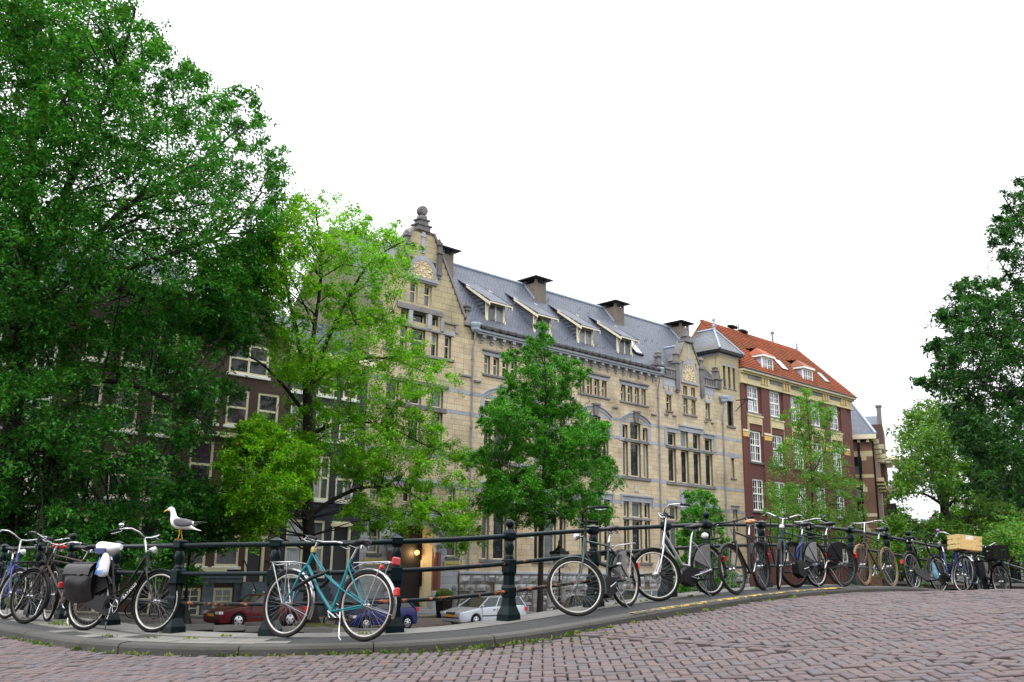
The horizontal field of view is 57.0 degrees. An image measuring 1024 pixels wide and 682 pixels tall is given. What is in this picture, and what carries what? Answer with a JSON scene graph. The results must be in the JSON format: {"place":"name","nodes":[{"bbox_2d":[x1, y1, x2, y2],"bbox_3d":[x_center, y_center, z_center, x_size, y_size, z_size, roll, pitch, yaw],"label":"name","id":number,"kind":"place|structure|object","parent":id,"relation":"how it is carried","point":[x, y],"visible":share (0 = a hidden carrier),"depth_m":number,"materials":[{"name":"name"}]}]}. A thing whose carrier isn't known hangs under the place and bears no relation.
{"place":"outdoors","nodes":[
{"label":"outdoors","id":0,"kind":"place"},
{"bbox_2d":[78,615,467,627],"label":"quay street","id":1,"kind":"structure","parent":0,"point":[427,622],"depth_m":46.02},
{"bbox_2d":[124,592,162,618],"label":"bicycle","id":2,"kind":"object","parent":1,"relation":"on","point":[139,605],"visible":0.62,"depth_m":42.05,"materials":[{"name":"black metal"}]},
{"bbox_2d":[0,0,302,609],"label":"elm tree","id":3,"kind":"object","parent":1,"relation":"on","point":[224,297],"visible":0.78,"depth_m":35.89,"materials":[{"name":"green plant"}]},
{"bbox_2d":[182,479,204,623],"bbox_3d":[-13.252,8.636,38.795,0.840,5.850,0.840,13,-18,-42],"label":"street lamp","id":4,"kind":"object","parent":1,"relation":"on","point":[186,615],"visible":0.18,"depth_m":38.21,"materials":[{"name":"black metal"}]},
{"bbox_2d":[203,593,306,625],"bbox_3d":[-11.034,11.614,40.573,4.172,1.407,1.895,13,-18,-42],"label":"coupe car","id":5,"kind":"object","parent":1,"relation":"on","point":[229,615],"visible":0.69,"depth_m":39.67,"materials":[{"name":"red paint"}]},
{"bbox_2d":[292,623,342,627],"bbox_3d":[-9.052,13.277,42.843,3.750,0.900,2.047,1,-13,0],"label":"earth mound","id":6,"kind":"object","parent":1,"relation":"on","point":[319,625],"visible":0.25,"depth_m":42.49,"materials":[{"name":"green plant"}]},
{"bbox_2d":[206,185,508,622],"bbox_3d":[-8.029,2.882,47.340,10.977,22.321,20.613,-9,-17,35],"label":"young elm tree","id":7,"kind":"object","parent":1,"relation":"on","point":[259,437],"visible":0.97,"depth_m":44.67,"materials":[{"name":"green plant"}]},
{"bbox_2d":[336,598,418,627],"bbox_3d":[-6.527,13.270,45.741,3.902,1.489,1.914,13,-18,-42],"label":"hatchback car","id":8,"kind":"object","parent":1,"relation":"on","point":[409,614],"visible":0.53,"depth_m":44.99,"materials":[{"name":"blue paint"}]},
{"bbox_2d":[1,584,863,637],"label":"bridge wall","id":9,"kind":"structure","parent":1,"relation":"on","point":[129,628],"depth_m":10.97,"materials":[{"name":"grey stone"}]},
{"bbox_2d":[0,511,1023,635],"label":"bridge railing","id":10,"kind":"object","parent":9,"relation":"on","point":[507,611],"visible":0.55,"depth_m":11.35,"materials":[{"name":"green paint"}]},
{"bbox_2d":[164,507,206,539],"bbox_3d":[-3.868,2.150,11.119,0.538,0.383,0.150,-1,-14,7],"label":"seagull","id":11,"kind":"object","parent":10,"relation":"on","point":[180,523],"visible":1,"depth_m":11.07,"materials":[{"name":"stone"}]},
{"bbox_2d":[434,587,453,617],"bbox_3d":[-4.107,15.709,56.618,1.250,1.785,1.232,-3,-14,15],"label":"potted topiary","id":12,"kind":"object","parent":1,"relation":"on","point":[442,605],"visible":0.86,"depth_m":56.40,"materials":[{"name":"green plant"}]},
{"bbox_2d":[440,596,527,624],"bbox_3d":[-1.471,14.379,50.155,4.822,1.520,2.044,13,-18,-42],"label":"estate car","id":13,"kind":"object","parent":1,"relation":"on","point":[475,609],"visible":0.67,"depth_m":49.21,"materials":[{"name":"silver metal"}]},
{"bbox_2d":[465,320,628,612],"bbox_3d":[2.609,7.479,55.348,7.270,17.674,16.239,-11,-18,40],"label":"conical tree","id":14,"kind":"object","parent":1,"relation":"on","point":[573,437],"visible":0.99,"depth_m":53.47,"materials":[{"name":"green plant"}]},
{"bbox_2d":[549,539,569,604],"bbox_3d":[2.682,13.545,53.275,0.840,4.600,0.840,13,-18,-42],"label":"street lamp","id":15,"kind":"object","parent":1,"relation":"on","point":[559,550],"visible":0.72,"depth_m":53.37,"materials":[{"name":"black metal"}]},
{"bbox_2d":[547,595,608,610],"bbox_3d":[4.141,15.781,55.613,4.472,1.479,1.988,13,-18,-42],"label":"saloon car","id":16,"kind":"object","parent":1,"relation":"on","point":[571,601],"visible":0.09,"depth_m":55.24,"materials":[{"name":"black paint"}]},
{"bbox_2d":[614,589,657,600],"bbox_3d":[8.121,16.575,59.328,4.672,1.770,2.062,13,-18,-42],"label":"people carrier","id":17,"kind":"object","parent":1,"relation":"on","point":[651,592],"visible":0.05,"depth_m":58.97,"materials":[{"name":"grey paint"}]},
{"bbox_2d":[619,590,657,599],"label":"windows","id":18,"kind":"structure","parent":17,"relation":"in","point":[632,592],"depth_m":58.90,"materials":[{"name":"glass"}]},
{"bbox_2d":[671,487,741,592],"bbox_3d":[12.970,14.425,64.844,4.061,8.863,10.532,-9,-16,34],"label":"columnar tree","id":19,"kind":"object","parent":1,"relation":"on","point":[683,538],"visible":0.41,"depth_m":64.35,"materials":[{"name":"green plant"}]},
{"bbox_2d":[760,387,873,557],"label":"slender tree","id":20,"kind":"object","parent":1,"relation":"on","point":[778,497],"visible":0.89,"depth_m":77.69,"materials":[{"name":"green plant"}]},
{"bbox_2d":[865,502,922,584],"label":"ivy clad tree","id":21,"kind":"object","parent":1,"relation":"on","point":[894,519],"visible":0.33,"depth_m":81.59,"materials":[{"name":"green plant"}]},
{"bbox_2d":[878,394,1023,586],"bbox_3d":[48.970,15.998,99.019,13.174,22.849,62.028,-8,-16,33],"label":"quayside tree","id":22,"kind":"object","parent":1,"relation":"on","point":[939,461],"visible":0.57,"depth_m":84.28,"materials":[{"name":"green plant"}]},
{"bbox_2d":[895,570,1023,590],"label":"canal bridge","id":23,"kind":"structure","parent":1,"relation":"on","point":[1016,585],"depth_m":75.86,"materials":[{"name":"grey brick"}]},
{"bbox_2d":[908,175,1023,510],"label":"leaning tree","id":24,"kind":"object","parent":1,"relation":"on","point":[959,347],"visible":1,"depth_m":26.85,"materials":[{"name":"green plant"}]},
{"bbox_2d":[949,444,1020,559],"bbox_3d":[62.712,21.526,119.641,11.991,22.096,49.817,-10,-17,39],"label":"background tree","id":25,"kind":"object","parent":1,"relation":"on","point":[955,508],"visible":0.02,"depth_m":107.49,"materials":[{"name":"green plant"}]},
{"bbox_2d":[975,486,1023,582],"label":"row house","id":26,"kind":"structure","parent":1,"relation":"on","point":[1019,570],"depth_m":107.89,"materials":[{"name":"brick"}]},
{"bbox_2d":[976,507,1023,582],"bbox_3d":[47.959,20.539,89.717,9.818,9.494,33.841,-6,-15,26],"label":"background tree","id":27,"kind":"object","parent":1,"relation":"on","point":[1006,534],"visible":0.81,"depth_m":81.23,"materials":[{"name":"green plant"}]},
{"bbox_2d":[46,610,543,620],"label":"pavement","id":28,"kind":"structure","parent":0,"point":[121,614],"depth_m":45.29,"materials":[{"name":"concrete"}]},
{"bbox_2d":[0,237,72,586],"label":"white sash house","id":29,"kind":"structure","parent":28,"relation":"on","point":[36,364],"depth_m":45.37,"materials":[{"name":"brown brick"}]},
{"bbox_2d":[34,326,59,368],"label":"window","id":30,"kind":"structure","parent":29,"relation":"in","point":[54,354],"depth_m":45.91,"materials":[{"name":"white paint"}]},
{"bbox_2d":[40,237,194,613],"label":"dark brown house","id":31,"kind":"structure","parent":28,"relation":"on","point":[98,398],"depth_m":47.82,"materials":[{"name":"brick"}]},
{"bbox_2d":[76,383,102,429],"bbox_3d":[-20.988,3.223,46.794,1.360,2.380,0.210,13,-18,-42],"label":"window","id":32,"kind":"structure","parent":31,"relation":"in","point":[98,397],"depth_m":47.12,"materials":[{"name":"grey glass"}]},
{"bbox_2d":[81,318,110,362],"bbox_3d":[-20.947,-0.024,47.574,1.360,2.260,0.210,13,-18,-42],"label":"window","id":33,"kind":"structure","parent":31,"relation":"in","point":[100,354],"depth_m":47.45,"materials":[{"name":"beige paint"}]},
{"bbox_2d":[104,452,131,500],"bbox_3d":[-19.708,6.786,47.238,1.370,2.390,0.210,13,-18,-42],"label":"window","id":34,"kind":"structure","parent":31,"relation":"in","point":[114,455],"depth_m":47.27,"materials":[{"name":"beige paint"}]},
{"bbox_2d":[111,387,138,434],"bbox_3d":[-19.667,3.534,48.019,1.370,2.380,0.210,13,-18,-42],"label":"window","id":35,"kind":"structure","parent":31,"relation":"in","point":[126,430],"depth_m":48.05,"materials":[{"name":"beige paint"}]},
{"bbox_2d":[137,584,152,612],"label":"window","id":36,"kind":"structure","parent":31,"relation":"in","point":[142,591],"depth_m":47.22,"materials":[{"name":"beige paint"}]},
{"bbox_2d":[137,517,160,563],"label":"window","id":37,"kind":"structure","parent":31,"relation":"in","point":[145,529],"depth_m":47.86,"materials":[{"name":"black glass"}]},
{"bbox_2d":[147,392,172,438],"bbox_3d":[-18.334,3.847,49.251,1.360,2.380,0.210,13,-18,-42],"label":"window","id":38,"kind":"structure","parent":31,"relation":"in","point":[158,435],"depth_m":49.14,"materials":[{"name":"beige paint"}]},
{"bbox_2d":[167,286,292,614],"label":"brown gabled house","id":39,"kind":"structure","parent":28,"relation":"on","point":[263,397],"depth_m":51.48,"materials":[{"name":"brick"}]},
{"bbox_2d":[182,588,200,614],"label":"window","id":40,"kind":"structure","parent":39,"relation":"in","point":[193,596],"depth_m":48.90,"materials":[{"name":"beige paint"}]},
{"bbox_2d":[183,505,207,566],"bbox_3d":[-16.608,10.284,49.477,1.540,3.310,0.210,13,-18,-42],"label":"window","id":41,"kind":"structure","parent":39,"relation":"in","point":[201,562],"depth_m":49.45,"materials":[{"name":"grey glass"}]},
{"bbox_2d":[189,441,213,485],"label":"window","id":42,"kind":"structure","parent":39,"relation":"in","point":[206,451],"depth_m":50.51,"materials":[{"name":"beige paint"}]},
{"bbox_2d":[212,588,232,607],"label":"window","id":43,"kind":"structure","parent":39,"relation":"in","point":[219,594],"depth_m":50.01,"materials":[{"name":"grey glass"}]},
{"bbox_2d":[212,514,240,569],"bbox_3d":[-15.273,10.597,50.708,1.640,3.310,0.210,13,-18,-42],"label":"window","id":44,"kind":"structure","parent":39,"relation":"in","point":[230,561],"depth_m":50.60,"materials":[{"name":"grey glass"}]},
{"bbox_2d":[223,389,249,427],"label":"window","id":45,"kind":"structure","parent":39,"relation":"in","point":[241,410],"depth_m":52.36,"materials":[{"name":"beige paint"}]},
{"bbox_2d":[226,345,270,380],"bbox_3d":[-14.841,1.142,53.288,2.690,1.910,0.210,13,-18,-42],"label":"window","id":46,"kind":"structure","parent":39,"relation":"in","point":[249,367],"depth_m":53.33,"materials":[{"name":"beige paint"}]},
{"bbox_2d":[246,541,261,581],"bbox_3d":[-14.186,12.005,51.611,0.870,2.300,0.050,13,-18,-42],"label":"door","id":47,"kind":"structure","parent":39,"relation":"in","point":[253,560],"depth_m":51.56,"materials":[{"name":"grey wood"}]},
{"bbox_2d":[257,393,278,424],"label":"window","id":48,"kind":"structure","parent":39,"relation":"in","point":[267,403],"depth_m":53.74,"materials":[{"name":"beige paint"}]},
{"bbox_2d":[274,314,373,616],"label":"navy house","id":49,"kind":"structure","parent":28,"relation":"on","point":[334,557],"depth_m":55.31,"materials":[{"name":"paint"}]},
{"bbox_2d":[284,519,302,577],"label":"window","id":50,"kind":"structure","parent":49,"relation":"in","point":[291,553],"depth_m":53.41,"materials":[{"name":"beige paint"}]},
{"bbox_2d":[314,520,324,577],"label":"window","id":51,"kind":"structure","parent":49,"relation":"in","point":[319,525],"depth_m":54.58,"materials":[{"name":"grey glass"}]},
{"bbox_2d":[313,456,329,502],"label":"window","id":52,"kind":"structure","parent":49,"relation":"in","point":[321,489],"depth_m":55.31,"materials":[{"name":"beige paint"}]},
{"bbox_2d":[316,377,336,399],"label":"window","id":53,"kind":"structure","parent":49,"relation":"in","point":[322,396],"depth_m":56.44,"materials":[{"name":"beige paint"}]},
{"bbox_2d":[332,527,347,580],"bbox_3d":[-10.184,12.531,55.408,1.020,3.150,0.050,13,-18,-42],"label":"door","id":54,"kind":"structure","parent":49,"relation":"in","point":[339,553],"depth_m":55.43,"materials":[{"name":"grey wood"}]},
{"bbox_2d":[334,462,352,503],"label":"window","id":55,"kind":"structure","parent":49,"relation":"in","point":[339,481],"depth_m":56.23,"materials":[{"name":"beige paint"}]},
{"bbox_2d":[289,206,753,614],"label":"stone building","id":56,"kind":"structure","parent":28,"relation":"on","point":[664,398],"depth_m":72.75,"materials":[{"name":"stone"}]},
{"bbox_2d":[368,527,377,552],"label":"window","id":57,"kind":"structure","parent":56,"relation":"in","point":[372,548],"depth_m":57.37,"materials":[{"name":"beige paint"}]},
{"bbox_2d":[482,512,486,558],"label":"window","id":58,"kind":"structure","parent":56,"relation":"in","point":[484,521],"depth_m":63.61,"materials":[{"name":"beige paint"}]},
{"bbox_2d":[493,511,503,558],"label":"window","id":59,"kind":"structure","parent":56,"relation":"in","point":[498,545],"depth_m":64.41,"materials":[{"name":"grey glass"}]},
{"bbox_2d":[544,515,553,556],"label":"window","id":60,"kind":"structure","parent":56,"relation":"in","point":[548,540],"depth_m":67.73,"materials":[{"name":"beige paint"}]},
{"bbox_2d":[630,423,637,439],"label":"window","id":61,"kind":"structure","parent":56,"relation":"in","point":[633,427],"depth_m":76.43,"materials":[{"name":"beige paint"}]},
{"bbox_2d":[631,443,638,476],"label":"window","id":62,"kind":"structure","parent":56,"relation":"in","point":[634,447],"depth_m":75.93,"materials":[{"name":"beige paint"}]},
{"bbox_2d":[632,502,639,517],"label":"window","id":63,"kind":"structure","parent":56,"relation":"in","point":[635,506],"depth_m":75.02,"materials":[{"name":"grey glass"}]},
{"bbox_2d":[632,520,640,561],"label":"window","id":64,"kind":"structure","parent":56,"relation":"in","point":[636,533],"depth_m":74.50,"materials":[{"name":"grey glass"}]},
{"bbox_2d":[668,449,674,481],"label":"window","id":65,"kind":"structure","parent":56,"relation":"in","point":[670,451],"depth_m":79.13,"materials":[{"name":"beige paint"}]},
{"bbox_2d":[681,451,686,482],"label":"window","id":66,"kind":"structure","parent":56,"relation":"in","point":[683,453],"depth_m":80.33,"materials":[{"name":"beige paint"}]},
{"bbox_2d":[693,453,699,484],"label":"window","id":67,"kind":"structure","parent":56,"relation":"in","point":[695,455],"depth_m":81.52,"materials":[{"name":"beige paint"}]},
{"bbox_2d":[705,454,710,485],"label":"window","id":68,"kind":"structure","parent":56,"relation":"in","point":[707,457],"depth_m":82.70,"materials":[{"name":"beige paint"}]},
{"bbox_2d":[451,584,746,611],"bbox_3d":[8.547,19.019,70.106,34.195,1.760,0.520,13,-18,-42],"label":"area fence","id":69,"kind":"object","parent":28,"relation":"on","point":[533,607],"visible":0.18,"depth_m":63.47,"materials":[{"name":"black metal"}]},
{"bbox_2d":[692,319,862,586],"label":"red brick building","id":70,"kind":"structure","parent":28,"relation":"on","point":[774,377],"depth_m":92.48,"materials":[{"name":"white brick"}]},
{"bbox_2d":[747,385,757,412],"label":"window","id":71,"kind":"structure","parent":70,"relation":"in","point":[751,391],"depth_m":89.29,"materials":[{"name":"white glass"}]},
{"bbox_2d":[750,430,760,461],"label":"window","id":72,"kind":"structure","parent":70,"relation":"in","point":[754,435],"depth_m":88.32,"materials":[{"name":"white paint"}]},
{"bbox_2d":[752,478,763,510],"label":"window","id":73,"kind":"structure","parent":70,"relation":"in","point":[758,502],"depth_m":87.29,"materials":[{"name":"white paint"}]},
{"bbox_2d":[761,356,772,369],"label":"window","id":74,"kind":"structure","parent":70,"relation":"in","point":[767,363],"depth_m":91.97,"materials":[{"name":"white paint"}]},
{"bbox_2d":[769,391,779,417],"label":"window","id":75,"kind":"structure","parent":70,"relation":"in","point":[774,396],"depth_m":91.86,"materials":[{"name":"white paint"}]},
{"bbox_2d":[772,435,782,465],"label":"window","id":76,"kind":"structure","parent":70,"relation":"in","point":[776,439],"depth_m":90.87,"materials":[{"name":"white paint"}]},
{"bbox_2d":[851,402,887,585],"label":"corner building","id":77,"kind":"structure","parent":28,"relation":"on","point":[868,457],"depth_m":104.11,"materials":[{"name":"orange brick"}]},
{"bbox_2d":[865,405,889,525],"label":"slate roofed house","id":78,"kind":"structure","parent":28,"relation":"on","point":[875,422],"depth_m":127.88,"materials":[{"name":"grey stone"}]},
{"bbox_2d":[0,585,856,648],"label":"pavement","id":79,"kind":"structure","parent":0,"point":[64,629],"depth_m":10.65,"materials":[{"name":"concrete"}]},
{"bbox_2d":[0,529,38,618],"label":"bicycle","id":80,"kind":"object","parent":79,"relation":"on","point":[5,584],"visible":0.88,"depth_m":13.80,"materials":[{"name":"blue metal"}]},
{"bbox_2d":[24,531,70,621],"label":"bicycle","id":81,"kind":"object","parent":79,"relation":"on","point":[55,597],"visible":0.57,"depth_m":13.04,"materials":[{"name":"black metal"}]},
{"bbox_2d":[10,536,115,624],"bbox_3d":[-5.916,3.155,12.414,1.797,1.129,0.672,-5,-20,20],"label":"bicycle","id":82,"kind":"object","parent":79,"relation":"on","point":[42,573],"visible":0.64,"depth_m":12.52,"materials":[{"name":"black metal"}]},
{"bbox_2d":[64,523,180,632],"bbox_3d":[-4.631,2.845,11.277,1.813,1.234,0.670,-6,-22,23],"label":"bicycle","id":83,"kind":"object","parent":79,"relation":"on","point":[99,602],"visible":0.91,"depth_m":11.19,"materials":[{"name":"black metal"}]},
{"bbox_2d":[62,562,111,602],"bbox_3d":[-5.197,2.956,11.501,0.460,0.490,0.390,-6,-22,23],"label":"pannier bag","id":84,"kind":"object","parent":83,"relation":"attached to","point":[80,577],"visible":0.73,"depth_m":11.36,"materials":[{"name":"black plastic"}]},
{"bbox_2d":[95,553,109,576],"bbox_3d":[-4.914,2.697,11.349,0.177,0.280,0.111,-6,-22,23],"label":"plastic bag","id":85,"kind":"object","parent":83,"relation":"hanging from","point":[102,566],"visible":1,"depth_m":11.31,"materials":[{"name":"white plastic"}]},
{"bbox_2d":[94,541,122,555],"bbox_3d":[-4.919,2.542,11.529,0.350,0.173,0.242,-6,-22,23],"label":"saddle","id":86,"kind":"object","parent":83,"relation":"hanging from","point":[109,548],"visible":0.98,"depth_m":11.45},
{"bbox_2d":[263,535,400,640],"bbox_3d":[-1.944,2.607,9.989,1.803,1.082,0.662,-7,-21,28],"label":"bicycle","id":87,"kind":"object","parent":79,"relation":"on","point":[384,578],"visible":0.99,"depth_m":9.91,"materials":[{"name":"teal metal"}]},
{"bbox_2d":[292,569,330,591],"bbox_3d":[-2.145,2.574,10.126,0.421,0.243,0.199,-7,-21,28],"label":"bicycle lock","id":88,"kind":"object","parent":87,"relation":"attached to","point":[309,579],"visible":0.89,"depth_m":10.08,"materials":[{"name":"black plastic"}]},
{"bbox_2d":[547,506,640,616],"bbox_3d":[1.154,2.754,11.821,0.553,1.312,1.716,-10,-17,39],"label":"bicycle","id":89,"kind":"object","parent":79,"relation":"on","point":[607,585],"visible":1,"depth_m":11.70,"materials":[{"name":"grey metal"}]},
{"bbox_2d":[597,549,621,568],"bbox_3d":[1.262,2.775,11.986,0.330,0.250,0.180,4,-14,-11],"label":"bicycle lock","id":90,"kind":"object","parent":89,"relation":"attached to","point":[600,563],"visible":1,"depth_m":11.98,"materials":[{"name":"black plastic"}]},
{"bbox_2d":[631,503,726,600],"bbox_3d":[2.399,2.929,13.134,1.783,1.284,0.629,7,-21,-38],"label":"bicycle","id":91,"kind":"object","parent":79,"relation":"on","point":[687,575],"visible":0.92,"depth_m":13.09,"materials":[{"name":"silver metal"}]},
{"bbox_2d":[714,515,770,594],"bbox_3d":[3.450,3.164,13.935,0.666,1.089,1.810,-16,-18,33],"label":"bicycle","id":92,"kind":"object","parent":79,"relation":"on","point":[749,570],"visible":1,"depth_m":13.89,"materials":[{"name":"metal"}]},
{"bbox_2d":[762,511,828,589],"bbox_3d":[4.385,3.309,14.929,0.719,1.207,1.776,-10,-17,37],"label":"bicycle","id":93,"kind":"object","parent":79,"relation":"on","point":[801,567],"visible":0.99,"depth_m":14.81,"materials":[{"name":"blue metal"}]},
{"bbox_2d":[779,517,857,587],"bbox_3d":[4.943,3.437,15.328,1.813,1.118,0.662,7,-21,-28],"label":"bicycle","id":94,"kind":"object","parent":79,"relation":"on","point":[833,551],"visible":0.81,"depth_m":15.43,"materials":[{"name":"black metal"}]},
{"bbox_2d":[849,519,898,585],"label":"bicycle","id":95,"kind":"object","parent":79,"relation":"on","point":[880,558],"visible":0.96,"depth_m":16.66,"materials":[{"name":"brown metal"}]},
{"bbox_2d":[900,534,947,590],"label":"bicycle","id":96,"kind":"object","parent":79,"relation":"on","point":[921,573],"visible":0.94,"depth_m":18.16,"materials":[{"name":"black metal"}]},
{"bbox_2d":[930,529,980,589],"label":"bicycle","id":97,"kind":"object","parent":79,"relation":"on","point":[945,578],"visible":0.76,"depth_m":18.39,"materials":[{"name":"blue metal"}]},
{"bbox_2d":[947,534,981,552],"bbox_3d":[8.743,3.912,18.201,0.460,0.278,0.444,7,-16,1],"label":"wooden crate","id":98,"kind":"object","parent":97,"relation":"on","point":[962,542],"visible":0.94,"depth_m":18.02,"materials":[{"name":"brown wood"}]},
{"bbox_2d":[961,553,983,589],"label":"bicycle","id":99,"kind":"object","parent":79,"relation":"on","point":[966,568],"visible":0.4,"depth_m":19.64,"materials":[{"name":"black metal"}]},
{"bbox_2d":[972,542,1011,589],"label":"bicycle","id":100,"kind":"object","parent":79,"relation":"on","point":[986,585],"visible":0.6,"depth_m":19.73,"materials":[{"name":"black metal"}]},
{"bbox_2d":[967,560,989,579],"bbox_3d":[9.950,4.907,20.149,0.400,0.385,0.420,-17,-25,35],"label":"pannier bag","id":101,"kind":"object","parent":100,"relation":"attached to","point":[983,568],"visible":0.56,"depth_m":19.96,"materials":[{"name":"black plastic"}]},
{"bbox_2d":[982,545,1010,560],"bbox_3d":[10.060,4.403,19.584,0.360,0.268,0.430,-6,-17,2],"label":"plastic crate","id":102,"kind":"object","parent":100,"relation":"on","point":[990,549],"visible":0.96,"depth_m":19.40,"materials":[{"name":"black plastic"}]},
{"bbox_2d":[0,589,1023,681],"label":"road","id":103,"kind":"structure","parent":0,"point":[942,636],"depth_m":8.63,"materials":[{"name":"brick"}]},
{"bbox_2d":[5,584,875,665],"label":"joint weeds","id":104,"kind":"object","parent":103,"relation":"on","point":[367,651],"visible":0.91,"depth_m":9.80,"materials":[{"name":"green plant"}]},
{"bbox_2d":[0,586,944,657],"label":"kerb","id":105,"kind":"structure","parent":103,"relation":"on","point":[141,648],"depth_m":9.96,"materials":[{"name":"stone"}]},
{"bbox_2d":[0,0,1023,574],"label":"sky","id":106,"kind":"structure","parent":0,"point":[817,175],"materials":[{"name":"white"}]},
{"bbox_2d":[904,576,963,581],"bbox_3d":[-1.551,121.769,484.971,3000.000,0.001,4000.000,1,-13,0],"label":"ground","id":107,"kind":"structure","parent":0,"point":[958,577],"depth_m":712.56,"materials":[{"name":"stone"}]},
{"bbox_2d":[121,622,411,632],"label":"quay wall","id":108,"kind":"structure","parent":107,"relation":"on","point":[231,628],"depth_m":38.73,"materials":[{"name":"grey brick"}]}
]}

